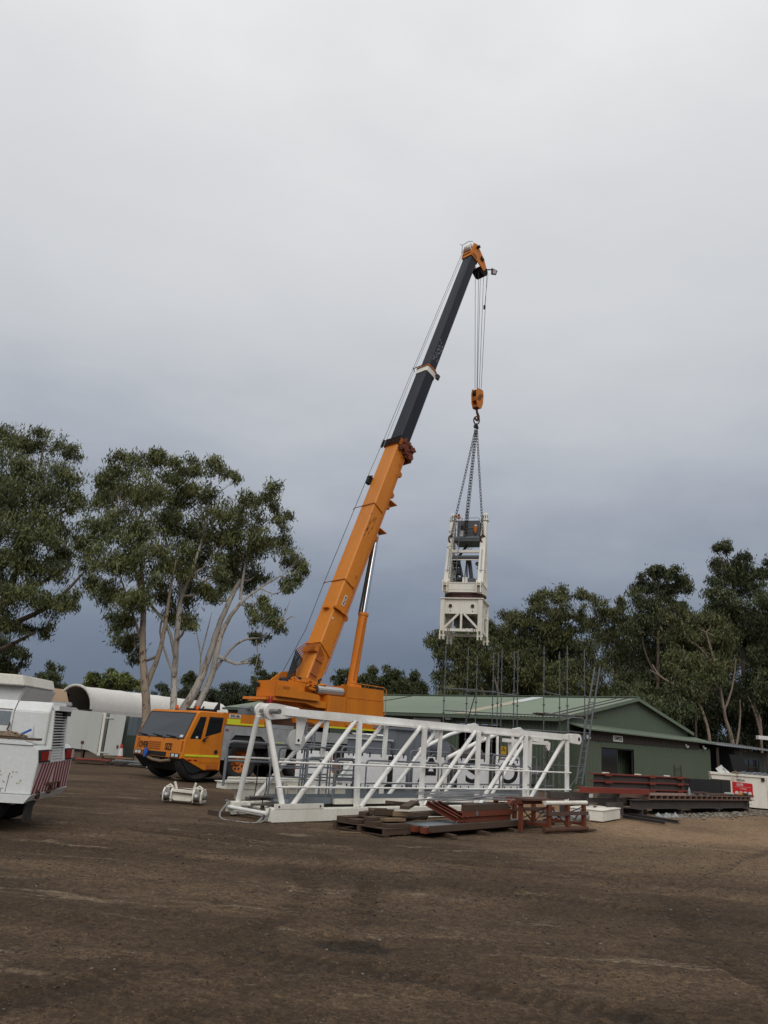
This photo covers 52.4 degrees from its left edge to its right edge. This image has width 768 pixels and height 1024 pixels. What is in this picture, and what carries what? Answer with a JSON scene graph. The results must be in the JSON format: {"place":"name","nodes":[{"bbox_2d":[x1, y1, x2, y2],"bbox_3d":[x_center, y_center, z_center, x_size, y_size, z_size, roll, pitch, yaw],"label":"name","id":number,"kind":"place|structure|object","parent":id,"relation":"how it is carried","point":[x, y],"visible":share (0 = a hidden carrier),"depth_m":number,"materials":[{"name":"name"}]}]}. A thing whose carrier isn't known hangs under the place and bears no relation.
{"place":"outdoors","nodes":[
{"label":"outdoors","id":0,"kind":"place"},
{"bbox_2d":[0,750,767,1023],"bbox_3d":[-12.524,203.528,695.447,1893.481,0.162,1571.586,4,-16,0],"label":"ground","id":1,"kind":"structure","parent":0,"point":[212,985],"depth_m":8.05,"materials":[{"name":"soil"}]},
{"bbox_2d":[0,635,31,674],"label":"gum tree","id":2,"kind":"object","parent":1,"relation":"on","point":[17,653],"visible":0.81,"depth_m":50.48,"materials":[{"name":"green plant"}]},
{"bbox_2d":[0,699,73,821],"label":"truck","id":3,"kind":"object","parent":1,"relation":"on","point":[31,772],"visible":0.98,"depth_m":13.05,"materials":[{"name":"white paint"}]},
{"bbox_2d":[0,736,41,740],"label":"plank","id":4,"kind":"object","parent":3,"relation":"on","point":[21,738],"visible":1,"depth_m":12.62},
{"bbox_2d":[0,731,27,737],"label":"canvas bundle","id":5,"kind":"object","parent":4,"relation":"on","point":[10,734],"visible":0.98,"depth_m":12.70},
{"bbox_2d":[0,673,54,702],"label":"service body","id":6,"kind":"object","parent":3,"relation":"attached to","point":[19,687],"visible":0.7,"depth_m":17.80,"materials":[{"name":"white paint"}]},
{"bbox_2d":[0,421,93,651],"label":"gum tree","id":7,"kind":"object","parent":1,"relation":"on","point":[26,536],"visible":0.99,"depth_m":41.02,"materials":[{"name":"green plant"}]},
{"bbox_2d":[33,658,68,688],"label":"gum tree","id":8,"kind":"object","parent":1,"relation":"on","point":[50,673],"visible":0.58,"depth_m":59.91,"materials":[{"name":"green plant"}]},
{"bbox_2d":[52,688,67,701],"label":"tan shelter","id":9,"kind":"object","parent":1,"relation":"on","point":[60,695],"visible":0.01,"depth_m":50.98,"materials":[{"name":"fabric"}]},
{"bbox_2d":[81,671,102,687],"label":"tree","id":10,"kind":"object","parent":1,"relation":"on","point":[88,682],"visible":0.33,"depth_m":75.45,"materials":[{"name":"green plant"}]},
{"bbox_2d":[75,759,110,764],"bbox_3d":[-12.085,10.425,32.541,1.300,0.136,0.920,4,-16,-2],"label":"pallet","id":11,"kind":"object","parent":1,"relation":"on","point":[90,761],"visible":0.59,"depth_m":32.11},
{"bbox_2d":[65,710,129,759],"bbox_3d":[-12.755,10.087,35.097,2.900,2.130,2.255,5,-16,-3],"label":"site container","id":12,"kind":"object","parent":1,"relation":"on","point":[99,733],"visible":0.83,"depth_m":34.13,"materials":[{"name":"metal"}]},
{"bbox_2d":[100,714,126,755],"bbox_3d":[-11.840,9.751,34.128,0.881,1.750,0.085,5,-16,-3],"label":"door","id":13,"kind":"structure","parent":12,"relation":"in","point":[116,724],"depth_m":34.13,"materials":[{"name":"grey paint"}]},
{"bbox_2d":[91,667,120,689],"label":"tree","id":14,"kind":"object","parent":1,"relation":"on","point":[108,680],"visible":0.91,"depth_m":75.21,"materials":[{"name":"green plant"}]},
{"bbox_2d":[103,760,143,766],"bbox_3d":[-10.186,10.531,32.539,2.997,0.207,1.016,4,-16,-2],"label":"debris","id":15,"kind":"object","parent":1,"relation":"on","point":[121,763],"visible":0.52,"depth_m":32.14,"materials":[{"name":"metal"}]},
{"bbox_2d":[69,445,177,760],"bbox_3d":[-13.162,4.218,38.193,6.385,15.279,6.412,4,-16,0],"label":"gum tree","id":16,"kind":"object","parent":1,"relation":"on","point":[111,488],"visible":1,"depth_m":37.67,"materials":[{"name":"green plant"}]},
{"bbox_2d":[112,670,140,692],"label":"tree","id":17,"kind":"object","parent":1,"relation":"on","point":[127,682],"visible":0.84,"depth_m":75.61,"materials":[{"name":"green plant"}]},
{"bbox_2d":[124,717,141,760],"bbox_3d":[-11.432,10.798,37.005,2.040,2.000,0.050,7,-16,-10],"label":"sheet fence","id":18,"kind":"object","parent":1,"relation":"on","point":[134,725],"visible":0.21,"depth_m":36.96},
{"bbox_2d":[63,684,227,717],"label":"dome shelter","id":19,"kind":"object","parent":1,"relation":"on","point":[84,698],"visible":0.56,"depth_m":55.77,"materials":[{"name":"fabric"}]},
{"bbox_2d":[151,681,170,696],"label":"bush","id":20,"kind":"object","parent":1,"relation":"on","point":[163,688],"visible":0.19,"depth_m":82.03,"materials":[{"name":"green plant"}]},
{"bbox_2d":[160,781,206,803],"bbox_3d":[-4.731,6.653,18.552,1.120,0.440,0.469,2,-16,7],"label":"trolley","id":21,"kind":"object","parent":1,"relation":"on","point":[193,795],"visible":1,"depth_m":18.41,"materials":[{"name":"beige metal"}]},
{"bbox_2d":[178,670,197,686],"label":"tree","id":22,"kind":"object","parent":1,"relation":"on","point":[189,678],"visible":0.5,"depth_m":89.19,"materials":[{"name":"green plant"}]},
{"bbox_2d":[177,685,200,698],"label":"bush","id":23,"kind":"object","parent":1,"relation":"on","point":[183,692],"visible":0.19,"depth_m":80.56,"materials":[{"name":"green plant"}]},
{"bbox_2d":[134,450,244,709],"bbox_3d":[-10.272,4.582,39.967,5.766,15.947,6.000,4,-16,0],"label":"gum tree","id":24,"kind":"object","parent":1,"relation":"on","point":[192,560],"visible":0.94,"depth_m":39.76,"materials":[{"name":"green plant"}]},
{"bbox_2d":[195,686,218,702],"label":"bush","id":25,"kind":"object","parent":1,"relation":"on","point":[211,694],"visible":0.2,"depth_m":81.20,"materials":[{"name":"green plant"}]},
{"bbox_2d":[208,809,229,816],"bbox_3d":[-3.480,6.363,16.428,0.500,0.140,0.220,-12,-22,43],"label":"timber bearer","id":26,"kind":"object","parent":1,"relation":"on","point":[215,812],"visible":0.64,"depth_m":16.33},
{"bbox_2d":[214,681,249,707],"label":"bush","id":27,"kind":"object","parent":1,"relation":"on","point":[230,693],"visible":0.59,"depth_m":80.66,"materials":[{"name":"green plant"}]},
{"bbox_2d":[179,476,311,709],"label":"gum tree","id":28,"kind":"object","parent":1,"relation":"on","point":[256,544],"visible":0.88,"depth_m":41.32,"materials":[{"name":"green plant"}]},
{"bbox_2d":[235,682,258,707],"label":"bush","id":29,"kind":"object","parent":1,"relation":"on","point":[251,689],"visible":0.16,"depth_m":81.46,"materials":[{"name":"green plant"}]},
{"bbox_2d":[250,668,271,683],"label":"tree","id":30,"kind":"object","parent":1,"relation":"on","point":[254,678],"visible":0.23,"depth_m":89.55,"materials":[{"name":"green plant"}]},
{"bbox_2d":[215,773,348,800],"bbox_3d":[-2.409,6.785,19.014,0.600,0.840,3.882,-12,-22,43],"label":"box beam frame","id":31,"kind":"object","parent":1,"relation":"on","point":[249,789],"visible":0.34,"depth_m":18.36,"materials":[{"name":"beige metal"}]},
{"bbox_2d":[133,241,496,781],"bbox_3d":[-0.835,-2.902,35.606,16.929,28.859,3.071,18,-22,-41],"label":"mobile crane","id":32,"kind":"object","parent":1,"relation":"on","point":[189,744],"visible":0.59,"depth_m":31.14,"materials":[{"name":"orange metal"}]},
{"bbox_2d":[471,388,483,421],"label":"hook block","id":33,"kind":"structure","parent":32,"relation":"hanging from","point":[477,395],"depth_m":41.93,"materials":[{"name":"orange paint"}]},
{"bbox_2d":[448,416,484,542],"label":"chain sling","id":34,"kind":"object","parent":33,"relation":"hanging from","point":[472,463],"visible":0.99,"depth_m":40.49,"materials":[{"name":"metal"}]},
{"bbox_2d":[439,513,489,645],"bbox_3d":[4.121,3.176,39.163,2.143,6.690,2.237,-1,-17,16],"label":"tower crane head","id":35,"kind":"object","parent":34,"relation":"hanging from","point":[465,605],"visible":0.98,"depth_m":38.75},
{"bbox_2d":[329,667,359,685],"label":"tree","id":36,"kind":"object","parent":1,"relation":"on","point":[341,676],"visible":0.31,"depth_m":90.13,"materials":[{"name":"green plant"}]},
{"bbox_2d":[357,664,383,689],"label":"tree","id":37,"kind":"object","parent":1,"relation":"on","point":[369,677],"visible":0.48,"depth_m":89.72,"materials":[{"name":"green plant"}]},
{"bbox_2d":[332,820,421,836],"bbox_3d":[-0.120,6.252,15.478,1.420,0.136,1.150,-10,-21,40],"label":"pallet","id":38,"kind":"object","parent":1,"relation":"on","point":[363,828],"visible":0.59,"depth_m":15.07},
{"bbox_2d":[337,815,363,821],"bbox_3d":[-0.585,6.191,15.785,0.240,0.090,0.850,-9,-21,38],"label":"timber offcut","id":39,"kind":"object","parent":38,"relation":"on","point":[344,818],"visible":0.5,"depth_m":15.51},
{"bbox_2d":[364,820,405,826],"bbox_3d":[0.033,6.111,15.352,0.270,0.080,1.000,-8,-20,37],"label":"timber offcut","id":40,"kind":"object","parent":38,"relation":"on","point":[372,823],"visible":0.58,"depth_m":15.01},
{"bbox_2d":[363,815,392,820],"bbox_3d":[-0.106,6.037,15.400,0.220,0.060,0.750,-6,-19,33],"label":"timber offcut","id":41,"kind":"object","parent":40,"relation":"on","point":[374,818],"visible":0.76,"depth_m":15.20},
{"bbox_2d":[380,818,405,821],"bbox_3d":[0.177,6.016,15.254,0.500,0.055,0.200,16,-22,-36],"label":"timber offcut","id":42,"kind":"object","parent":40,"relation":"on","point":[393,819],"visible":1,"depth_m":15.15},
{"bbox_2d":[380,823,410,827],"bbox_3d":[0.229,6.053,15.074,0.630,0.060,0.200,18,-22,-40],"label":"timber offcut","id":43,"kind":"object","parent":38,"relation":"on","point":[390,825],"visible":1,"depth_m":14.97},
{"bbox_2d":[0,800,767,1023],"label":"loose stones","id":44,"kind":"object","parent":1,"relation":"on","point":[118,988],"visible":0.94,"depth_m":8.74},
{"bbox_2d":[375,663,411,695],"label":"tree","id":45,"kind":"object","parent":1,"relation":"on","point":[390,678],"visible":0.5,"depth_m":89.62,"materials":[{"name":"green plant"}]},
{"bbox_2d":[219,703,581,822],"bbox_3d":[1.195,6.620,20.290,1.636,2.382,12.506,-12,-22,43],"label":"jib section","id":46,"kind":"object","parent":1,"relation":"on","point":[301,805],"visible":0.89,"depth_m":18.03,"materials":[{"name":"beige metal"}]},
{"bbox_2d":[395,669,431,694],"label":"tree","id":47,"kind":"object","parent":1,"relation":"on","point":[418,687],"visible":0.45,"depth_m":89.28,"materials":[{"name":"green plant"}]},
{"bbox_2d":[295,725,542,796],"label":"machinery deck","id":48,"kind":"structure","parent":1,"relation":"on","point":[398,737],"depth_m":23.95,"materials":[{"name":"grey metal"}]},
{"bbox_2d":[418,723,549,782],"bbox_3d":[3.484,8.243,26.384,0.971,2.072,6.924,-10,-21,40],"label":"tie frame","id":49,"kind":"object","parent":48,"relation":"on","point":[512,741],"visible":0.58,"depth_m":26.89,"materials":[{"name":"white metal"}]},
{"bbox_2d":[432,832,456,838],"bbox_3d":[1.119,6.407,15.540,0.110,0.075,1.050,12,-18,-27],"label":"square timber","id":50,"kind":"object","parent":1,"relation":"on","point":[449,835],"visible":0.57,"depth_m":15.25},
{"bbox_2d":[421,618,504,724],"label":"gum tree","id":51,"kind":"object","parent":1,"relation":"on","point":[457,676],"visible":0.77,"depth_m":61.86,"materials":[{"name":"green plant"}]},
{"bbox_2d":[222,694,715,793],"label":"shed","id":52,"kind":"structure","parent":1,"relation":"on","point":[654,742],"depth_m":38.99,"materials":[{"name":"green metal"}]},
{"bbox_2d":[413,718,440,741],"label":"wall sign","id":53,"kind":"object","parent":52,"relation":"attached to","point":[432,720],"visible":0.23,"depth_m":40.20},
{"bbox_2d":[601,747,632,774],"bbox_3d":[10.852,12.069,36.340,2.930,2.030,0.050,18,-22,-41],"label":"door","id":54,"kind":"structure","parent":52,"relation":"in","point":[609,756],"depth_m":36.11,"materials":[{"name":"black metal"}]},
{"bbox_2d":[464,830,490,835],"bbox_3d":[1.861,6.712,16.417,0.110,0.075,1.050,14,-19,-31],"label":"square timber","id":55,"kind":"object","parent":1,"relation":"on","point":[483,833],"visible":0.57,"depth_m":16.13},
{"bbox_2d":[420,825,524,833],"bbox_3d":[1.953,6.608,16.390,0.130,0.110,3.870,-9,-21,38],"label":"square tube","id":56,"kind":"object","parent":55,"relation":"on","point":[424,830],"visible":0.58,"depth_m":15.06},
{"bbox_2d":[404,818,517,826],"bbox_3d":[1.836,6.602,16.641,0.620,0.024,3.850,-9,-21,38],"label":"steel sheet","id":57,"kind":"object","parent":56,"relation":"on","point":[432,823],"visible":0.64,"depth_m":15.77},
{"bbox_2d":[425,800,457,822],"bbox_3d":[1.173,6.107,15.914,0.700,0.110,0.100,25,-11,15],"label":"steel channel","id":58,"kind":"object","parent":57,"relation":"on","point":[442,811],"visible":1,"depth_m":15.92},
{"bbox_2d":[432,800,462,822],"bbox_3d":[1.286,6.153,16.046,0.700,0.110,0.100,25,-11,15],"label":"steel channel","id":59,"kind":"object","parent":57,"relation":"on","point":[460,818],"visible":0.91,"depth_m":16.04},
{"bbox_2d":[458,815,510,822],"bbox_3d":[2.177,6.581,16.765,0.120,0.110,1.950,-9,-21,38],"label":"steel channel","id":60,"kind":"object","parent":57,"relation":"on","point":[487,818],"visible":0.86,"depth_m":16.67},
{"bbox_2d":[458,809,512,816],"bbox_3d":[2.205,6.460,16.756,0.126,0.110,2.050,-9,-21,38],"label":"steel channel","id":61,"kind":"object","parent":60,"relation":"on","point":[487,813],"visible":0.99,"depth_m":16.65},
{"bbox_2d":[461,803,508,810],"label":"weathered beam","id":62,"kind":"structure","parent":61,"relation":"on","point":[479,807],"depth_m":16.62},
{"bbox_2d":[429,819,528,832],"bbox_3d":[2.074,6.575,16.366,0.075,0.115,3.770,-9,-21,38],"label":"weathered board","id":63,"kind":"object","parent":56,"relation":"on","point":[463,826],"visible":1,"depth_m":16.04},
{"bbox_2d":[436,635,586,725],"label":"gum tree","id":64,"kind":"object","parent":1,"relation":"on","point":[484,670],"visible":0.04,"depth_m":72.41,"materials":[{"name":"green plant"}]},
{"bbox_2d":[442,646,599,796],"bbox_3d":[5.560,8.414,31.881,6.313,5.872,2.086,-4,-18,24],"label":"scaffold","id":65,"kind":"object","parent":1,"relation":"on","point":[543,714],"visible":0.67,"depth_m":31.87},
{"bbox_2d":[575,667,600,784],"bbox_3d":[8.037,8.313,30.646,0.226,4.542,1.794,-11,-22,40],"label":"scaffold ladder","id":66,"kind":"object","parent":65,"relation":"attached to","point":[590,726],"visible":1,"depth_m":30.58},
{"bbox_2d":[486,608,558,696],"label":"gum tree","id":67,"kind":"object","parent":1,"relation":"on","point":[509,639],"visible":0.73,"depth_m":62.48,"materials":[{"name":"green plant"}]},
{"bbox_2d":[511,801,558,819],"bbox_3d":[3.969,7.862,20.632,0.750,0.450,1.300,-11,-22,42],"label":"tan sheet box","id":68,"kind":"object","parent":1,"relation":"on","point":[540,805],"depth_m":20.13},
{"bbox_2d":[493,797,588,832],"bbox_3d":[3.603,6.900,17.865,2.240,0.696,1.105,18,-21,-40],"label":"frame stand","id":69,"kind":"object","parent":1,"relation":"on","point":[548,809],"visible":0.91,"depth_m":17.64,"materials":[{"name":"metal"}]},
{"bbox_2d":[447,794,518,799],"bbox_3d":[2.131,6.053,16.588,2.285,0.069,0.037,14,-19,-40],"label":"flat bar","id":70,"kind":"object","parent":69,"relation":"on","point":[482,796],"visible":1,"depth_m":16.55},
{"bbox_2d":[547,791,570,798],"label":"loose beam","id":71,"kind":"structure","parent":69,"relation":"on","point":[560,795],"depth_m":17.82,"materials":[{"name":"metal"}]},
{"bbox_2d":[538,810,574,822],"bbox_3d":[4.278,7.574,19.370,0.484,0.321,1.163,-10,-21,40],"label":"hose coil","id":72,"kind":"object","parent":1,"relation":"on","point":[544,815],"visible":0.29,"depth_m":19.28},
{"bbox_2d":[521,582,596,697],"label":"gum tree","id":73,"kind":"object","parent":1,"relation":"on","point":[561,637],"visible":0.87,"depth_m":61.91,"materials":[{"name":"green plant"}]},
{"bbox_2d":[559,791,626,811],"bbox_3d":[6.155,8.554,22.896,3.100,0.620,0.600,19,-22,-41],"label":"trestle","id":74,"kind":"object","parent":1,"relation":"on","point":[603,799],"visible":0.34,"depth_m":22.62,"materials":[{"name":"metal"}]},
{"bbox_2d":[575,786,649,794],"bbox_3d":[6.832,8.259,23.113,4.000,0.150,0.160,20,-23,-41],"label":"steel channel","id":75,"kind":"object","parent":74,"relation":"on","point":[612,790],"visible":1,"depth_m":22.94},
{"bbox_2d":[570,805,620,821],"bbox_3d":[5.870,8.357,21.739,0.990,0.342,1.790,-6,-19,31],"label":"steel box","id":76,"kind":"object","parent":1,"relation":"on","point":[601,813],"visible":0.69,"depth_m":21.20,"materials":[{"name":"beige paint"}]},
{"bbox_2d":[569,586,637,695],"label":"gum tree","id":77,"kind":"object","parent":1,"relation":"on","point":[609,661],"visible":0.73,"depth_m":64.52,"materials":[{"name":"green plant"}]},
{"bbox_2d":[606,802,622,815],"bbox_3d":[6.500,8.558,22.524,0.900,0.350,0.400,19,-22,-41],"label":"wire basket","id":78,"kind":"object","parent":1,"relation":"on","point":[615,804],"visible":0.36,"depth_m":22.48,"materials":[{"name":"metal"}]},
{"bbox_2d":[623,806,646,814],"bbox_3d":[7.559,9.286,24.256,0.550,0.186,1.050,19,-22,-41],"label":"beam support","id":79,"kind":"object","parent":1,"relation":"on","point":[626,810],"visible":0.41,"depth_m":24.04,"materials":[{"name":"metal"}]},
{"bbox_2d":[619,797,637,805],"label":"steel beam","id":80,"kind":"structure","parent":79,"relation":"on","point":[627,803],"depth_m":25.03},
{"bbox_2d":[620,794,655,799],"bbox_3d":[8.074,9.032,24.825,0.405,0.145,1.000,19,-22,-41],"label":"short channel","id":81,"kind":"object","parent":80,"relation":"on","point":[641,796],"visible":0.74,"depth_m":24.61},
{"bbox_2d":[627,799,751,808],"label":"steel beam","id":82,"kind":"structure","parent":79,"relation":"on","point":[658,804],"depth_m":26.13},
{"bbox_2d":[622,815,666,823],"bbox_3d":[7.358,8.698,22.066,0.100,0.080,1.501,13,-19,-29],"label":"ground channel","id":83,"kind":"object","parent":1,"relation":"on","point":[644,819],"visible":1,"depth_m":22.00,"materials":[{"name":"black metal"}]},
{"bbox_2d":[628,813,679,822],"bbox_3d":[7.868,8.942,22.786,0.100,0.080,1.836,13,-18,-28],"label":"ground channel","id":84,"kind":"object","parent":1,"relation":"on","point":[656,818],"visible":0.79,"depth_m":22.69,"materials":[{"name":"black metal"}]},
{"bbox_2d":[613,563,696,688],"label":"gum tree","id":85,"kind":"object","parent":1,"relation":"on","point":[665,591],"visible":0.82,"depth_m":61.96,"materials":[{"name":"green plant"}]},
{"bbox_2d":[605,664,710,740],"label":"gum tree","id":86,"kind":"object","parent":1,"relation":"on","point":[648,694],"visible":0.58,"depth_m":54.26,"materials":[{"name":"green plant"}]},
{"bbox_2d":[649,809,685,814],"bbox_3d":[9.439,9.941,26.006,0.550,0.186,1.050,19,-22,-41],"label":"beam support","id":87,"kind":"object","parent":1,"relation":"on","point":[678,811],"visible":0.52,"depth_m":25.89,"materials":[{"name":"metal"}]},
{"bbox_2d":[600,606,767,725],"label":"gum tree","id":88,"kind":"object","parent":1,"relation":"on","point":[738,657],"visible":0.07,"depth_m":71.56,"materials":[{"name":"green plant"}]},
{"bbox_2d":[652,602,742,743],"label":"gum tree","id":89,"kind":"object","parent":1,"relation":"on","point":[714,662],"visible":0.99,"depth_m":56.42,"materials":[{"name":"green plant"}]},
{"bbox_2d":[679,685,732,743],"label":"bush","id":90,"kind":"object","parent":1,"relation":"on","point":[714,717],"visible":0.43,"depth_m":58.39,"materials":[{"name":"green plant"}]},
{"bbox_2d":[689,808,722,812],"bbox_3d":[11.496,10.657,27.920,0.550,0.186,1.050,19,-22,-41],"label":"beam support","id":91,"kind":"object","parent":1,"relation":"on","point":[710,810],"visible":0.43,"depth_m":27.81,"materials":[{"name":"metal"}]},
{"bbox_2d":[646,809,767,820],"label":"rubble","id":92,"kind":"object","parent":1,"relation":"on","point":[693,815],"visible":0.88,"depth_m":26.48,"materials":[{"name":"stone"}]},
{"bbox_2d":[698,537,765,751],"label":"gum tree","id":93,"kind":"object","parent":1,"relation":"on","point":[738,579],"visible":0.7,"depth_m":61.14,"materials":[{"name":"green plant"}]},
{"bbox_2d":[699,741,767,775],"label":"lean to","id":94,"kind":"object","parent":1,"relation":"on","point":[720,752],"visible":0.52,"depth_m":48.19,"materials":[{"name":"metal"}]},
{"bbox_2d":[729,754,749,774],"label":"leaning panel","id":95,"kind":"object","parent":94,"relation":"attached to","point":[738,764],"visible":0.64,"depth_m":43.58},
{"bbox_2d":[744,760,758,774],"label":"window pane","id":96,"kind":"structure","parent":94,"relation":"in","point":[751,762],"depth_m":46.88,"materials":[{"name":"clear glass"}]},
{"bbox_2d":[708,771,767,808],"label":"skip bin","id":97,"kind":"object","parent":1,"relation":"on","point":[756,786],"visible":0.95,"depth_m":31.94,"materials":[{"name":"beige metal"}]},
{"bbox_2d":[714,675,767,752],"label":"bush","id":98,"kind":"object","parent":1,"relation":"on","point":[747,738],"visible":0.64,"depth_m":57.71,"materials":[{"name":"green plant"}]},
{"bbox_2d":[736,553,767,752],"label":"gum tree","id":99,"kind":"object","parent":1,"relation":"on","point":[756,678],"visible":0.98,"depth_m":58.03,"materials":[{"name":"green plant"}]},
{"bbox_2d":[752,686,767,752],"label":"bush","id":100,"kind":"object","parent":1,"relation":"on","point":[765,718],"visible":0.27,"depth_m":58.89,"materials":[{"name":"green plant"}]},
{"bbox_2d":[0,0,767,750],"label":"sky","id":101,"kind":"structure","parent":0,"point":[235,230],"materials":[{"name":"grey"}]},
{"bbox_2d":[393,810,436,816],"bbox_3d":[0.756,6.278,16.264,1.600,0.060,0.180,12,-18,-35],"label":"plank","id":102,"kind":"object","parent":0,"point":[433,811],"visible":0.14,"depth_m":16.30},
{"bbox_2d":[385,800,419,805],"bbox_3d":[0.408,6.174,16.528,0.180,0.060,1.700,-3,-21,21],"label":"plank","id":103,"kind":"object","parent":102,"relation":"on","point":[394,802],"visible":0.64,"depth_m":15.91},
{"bbox_2d":[400,800,418,809],"bbox_3d":[0.541,6.137,16.356,0.180,0.060,1.800,1,-16,10],"label":"plank","id":104,"kind":"object","parent":103,"relation":"on","point":[410,804],"visible":0.93,"depth_m":16.00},
{"bbox_2d":[406,812,442,815],"bbox_3d":[0.928,6.224,16.065,0.180,0.060,1.700,-5,-22,29],"label":"plank","id":105,"kind":"object","parent":102,"relation":"on","point":[422,814],"visible":0.71,"depth_m":15.69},
{"bbox_3d":[6.866,9.245,24.752,0.300,0.450,0.400,19,-22,-41],"label":"timber block","id":106,"kind":"object","parent":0,"visible":0},
{"bbox_2d":[619,789,687,795],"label":"flanged beam","id":107,"kind":"structure","parent":106,"relation":"on","point":[666,791],"depth_m":27.69,"materials":[{"name":"metal"}]},
{"bbox_2d":[588,780,688,789],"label":"flanged beam","id":108,"kind":"structure","parent":107,"relation":"on","point":[639,785],"depth_m":26.45,"materials":[{"name":"metal"}]},
{"bbox_2d":[588,773,688,783],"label":"flanged beam","id":109,"kind":"structure","parent":108,"relation":"on","point":[628,778],"depth_m":26.41,"materials":[{"name":"metal"}]},
{"bbox_3d":[12.228,11.112,30.031,3.000,0.615,0.600,19,-22,-41],"label":"trough stand","id":110,"kind":"object","parent":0,"visible":0},
{"bbox_2d":[685,779,730,792],"bbox_3d":[12.318,10.612,30.273,3.600,0.520,0.785,19,-22,-41],"label":"black trough","id":111,"kind":"object","parent":110,"relation":"on","point":[711,785],"visible":0.71,"depth_m":30.09,"materials":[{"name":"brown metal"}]},
{"label":"timber offcut","id":112,"kind":"object","parent":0,"visible":0},
{"bbox_2d":[368,807,393,815],"bbox_3d":[-0.061,6.015,15.689,0.400,0.120,0.460,9,-17,-17],"label":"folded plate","id":113,"kind":"object","parent":112,"relation":"on","point":[382,811],"visible":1,"depth_m":15.50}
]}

